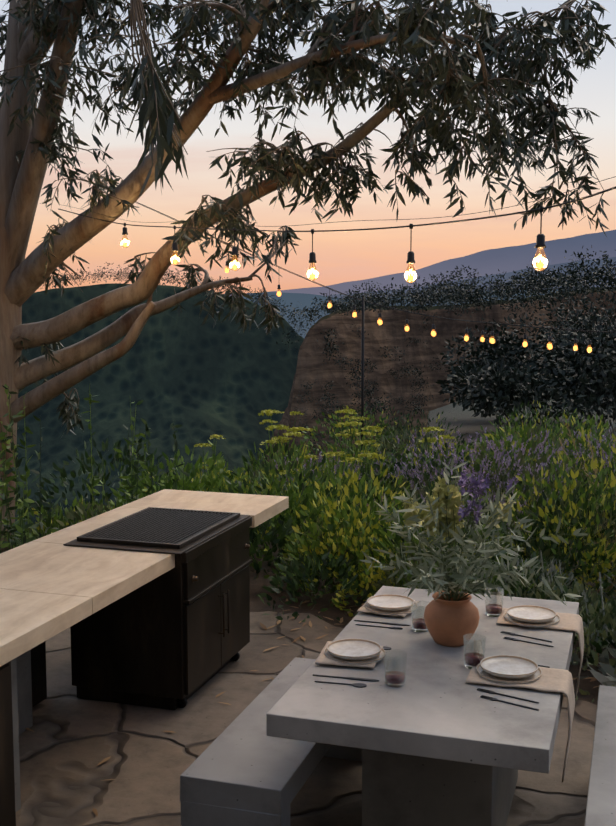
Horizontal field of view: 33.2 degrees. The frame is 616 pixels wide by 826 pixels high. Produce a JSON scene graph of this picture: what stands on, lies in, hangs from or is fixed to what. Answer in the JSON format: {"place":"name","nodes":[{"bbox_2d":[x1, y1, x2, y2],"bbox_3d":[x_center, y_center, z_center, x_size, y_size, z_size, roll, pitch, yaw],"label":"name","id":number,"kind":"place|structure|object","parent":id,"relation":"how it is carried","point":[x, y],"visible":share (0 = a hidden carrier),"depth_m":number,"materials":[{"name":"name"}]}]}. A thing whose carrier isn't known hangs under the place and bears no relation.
{"place":"outdoors","nodes":[
{"label":"outdoors","id":0,"kind":"place"},
{"bbox_2d":[15,283,303,537],"bbox_3d":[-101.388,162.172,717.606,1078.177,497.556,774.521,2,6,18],"label":"forested hill","id":1,"kind":"structure","parent":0,"point":[195,377],"depth_m":598.94,"materials":[{"name":"green plant"}]},
{"bbox_2d":[0,0,615,293],"label":"sky","id":2,"kind":"structure","parent":0,"point":[341,256],"materials":[{"name":"orange"}]},
{"bbox_2d":[235,290,557,337],"bbox_3d":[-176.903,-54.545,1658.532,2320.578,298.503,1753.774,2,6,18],"label":"ridge","id":3,"kind":"structure","parent":0,"point":[303,299],"depth_m":1659.46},
{"bbox_2d":[224,230,615,295],"bbox_3d":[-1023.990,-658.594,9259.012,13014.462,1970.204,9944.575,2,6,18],"label":"mountains","id":4,"kind":"structure","parent":0,"point":[504,259],"depth_m":9068.19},
{"bbox_2d":[266,586,578,773],"bbox_3d":[0.596,1.054,4.435,1.000,0.085,1.787,2,6,18],"label":"table top","id":5,"kind":"object","parent":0,"point":[436,706],"visible":0.83,"depth_m":3.85,"materials":[{"name":"grey concrete"}]},
{"bbox_2d":[315,641,382,668],"bbox_3d":[0.175,1.008,4.325,0.268,0.014,0.293,2,6,18],"label":"napkin","id":6,"kind":"object","parent":5,"relation":"on","point":[322,658],"visible":0.44,"depth_m":4.23,"materials":[{"name":"fabric"}]},
{"bbox_2d":[357,601,418,616],"bbox_3d":[0.391,0.935,5.011,0.249,0.014,0.284,2,6,18],"label":"napkin","id":7,"kind":"object","parent":5,"relation":"on","point":[362,609],"visible":0.21,"depth_m":4.92,"materials":[{"name":"fabric"}]},
{"bbox_2d":[313,620,553,710],"bbox_3d":[0.595,1.001,4.498,0.920,0.003,1.269,2,6,18],"label":"cutlery","id":8,"kind":"object","parent":5,"relation":"on","point":[361,685],"visible":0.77,"depth_m":4.08,"materials":[{"name":"black metal"}]},
{"bbox_2d":[324,594,559,683],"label":"plates","id":9,"kind":"object","parent":5,"relation":"on","point":[507,666],"visible":0.94,"depth_m":4.35,"materials":[{"name":"ceramic"}]},
{"bbox_2d":[384,587,503,686],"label":"drinking glasses","id":10,"kind":"object","parent":5,"relation":"on","point":[481,645],"visible":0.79,"depth_m":4.19,"materials":[{"name":"clear glass"}]},
{"bbox_2d":[424,591,479,646],"bbox_3d":[0.627,0.898,4.514,0.242,0.207,0.242,2,6,18],"label":"vase","id":11,"kind":"object","parent":5,"relation":"on","point":[452,623],"visible":0.88,"depth_m":4.43,"materials":[{"name":"orange ceramic"}]},
{"bbox_2d":[360,456,587,605],"bbox_3d":[0.558,0.500,4.387,1.132,0.648,0.851,6,8,42],"label":"bouquet","id":12,"kind":"object","parent":11,"relation":"in","point":[441,510],"visible":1,"depth_m":4.38,"materials":[{"name":"green plant"}]},
{"bbox_2d":[466,666,574,781],"bbox_3d":[0.845,1.215,4.106,0.403,0.369,0.270,2,6,18],"label":"napkin","id":13,"kind":"object","parent":5,"relation":"on","point":[554,680],"visible":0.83,"depth_m":4.02,"materials":[{"name":"fabric"}]},
{"bbox_2d":[496,608,583,698],"bbox_3d":[1.089,1.117,4.841,0.384,0.330,0.268,2,6,18],"label":"napkin","id":14,"kind":"object","parent":5,"relation":"on","point":[570,622],"visible":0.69,"depth_m":4.76,"materials":[{"name":"fabric"}]},
{"bbox_2d":[248,287,615,489],"bbox_3d":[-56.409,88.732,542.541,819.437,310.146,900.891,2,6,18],"label":"cliff plateau","id":15,"kind":"structure","parent":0,"point":[390,332],"depth_m":317.92,"materials":[{"name":"brown stone"}]},
{"bbox_2d":[38,245,615,454],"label":"trees","id":16,"kind":"object","parent":15,"relation":"on","point":[579,376],"visible":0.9,"depth_m":25.52,"materials":[{"name":"green plant"}]},
{"bbox_2d":[249,388,615,704],"bbox_3d":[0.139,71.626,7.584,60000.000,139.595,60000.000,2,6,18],"label":"terrain","id":17,"kind":"structure","parent":0,"point":[471,424],"depth_m":8.21,"materials":[{"name":"soil"}]},
{"bbox_2d":[16,611,596,825],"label":"stone paving","id":18,"kind":"structure","parent":17,"relation":"on","point":[70,743],"depth_m":5.11,"materials":[{"name":"beige stone"}]},
{"bbox_2d":[0,642,46,825],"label":"counter leg","id":19,"kind":"object","parent":18,"relation":"on","point":[23,685],"visible":0.58,"depth_m":4.51,"materials":[{"name":"black wood"}]},
{"bbox_2d":[0,489,288,666],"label":"countertop","id":20,"kind":"structure","parent":19,"relation":"on","point":[51,585],"depth_m":5.17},
{"bbox_2d":[63,507,251,709],"bbox_3d":[-0.831,1.120,6.097,0.741,0.932,1.040,2,6,18],"label":"grill cabinet","id":21,"kind":"object","parent":18,"relation":"on","point":[177,636],"visible":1,"depth_m":5.72,"materials":[{"name":"metal"}]},
{"bbox_2d":[180,657,361,825],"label":"bench","id":22,"kind":"object","parent":18,"relation":"on","point":[243,769],"visible":0.67,"depth_m":3.96,"materials":[{"name":"concrete"}]},
{"bbox_2d":[26,597,599,815],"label":"fallen leaves","id":23,"kind":"object","parent":18,"relation":"on","point":[263,626],"visible":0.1,"depth_m":6.84,"materials":[{"name":"plant"}]},
{"bbox_2d":[362,749,517,825],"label":"table base","id":24,"kind":"object","parent":18,"relation":"on","point":[403,790],"visible":0.29,"depth_m":4.01,"materials":[{"name":"grey concrete"}]},
{"bbox_2d":[584,685,615,825],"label":"bench","id":25,"kind":"object","parent":18,"relation":"on","point":[601,805],"visible":1,"depth_m":3.98,"materials":[{"name":"concrete"}]},
{"bbox_2d":[0,0,615,552],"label":"eucalyptus","id":26,"kind":"object","parent":17,"relation":"on","point":[386,84],"depth_m":7.35,"materials":[{"name":"green plant"}]},
{"bbox_2d":[0,384,615,701],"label":"garden plants","id":27,"kind":"object","parent":17,"relation":"on","point":[327,539],"visible":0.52,"depth_m":8.29,"materials":[{"name":"green plant"}]},
{"bbox_2d":[58,176,615,466],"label":"string light sockets","id":28,"kind":"object","parent":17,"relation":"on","point":[540,241],"visible":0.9,"depth_m":6.80,"materials":[{"name":"black plastic"}]},
{"bbox_2d":[121,235,591,352],"bbox_3d":[1.053,-1.057,9.025,4.998,1.373,9.702,0,6,-3],"label":"string light bulb","id":29,"kind":"object","parent":28,"relation":"attached to","point":[405,279],"visible":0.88,"depth_m":6.32,"materials":[{"name":"glass"}]},
{"bbox_2d":[124,239,542,274],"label":"light bulb filaments","id":30,"kind":"object","parent":29,"relation":"in","point":[540,256],"visible":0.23,"depth_m":5.48,"materials":[{"name":"metal"}]},
{"bbox_2d":[123,242,591,352],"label":"string lights","id":31,"kind":"object","parent":28,"relation":"attached to","point":[492,340],"visible":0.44,"depth_m":12.01},
{"bbox_2d":[385,604,501,683],"bbox_3d":[0.601,0.978,4.475,0.381,0.031,1.103,2,6,18],"label":"drink","id":32,"kind":"object","parent":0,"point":[420,626],"visible":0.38,"depth_m":4.20,"materials":[{"name":"red liquid"}]},
{"bbox_2d":[328,257,615,298],"bbox_3d":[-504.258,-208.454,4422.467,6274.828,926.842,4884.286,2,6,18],"label":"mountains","id":33,"kind":"structure","parent":0,"point":[507,275],"depth_m":4332.94,"materials":[{"name":"stone"}]}
]}

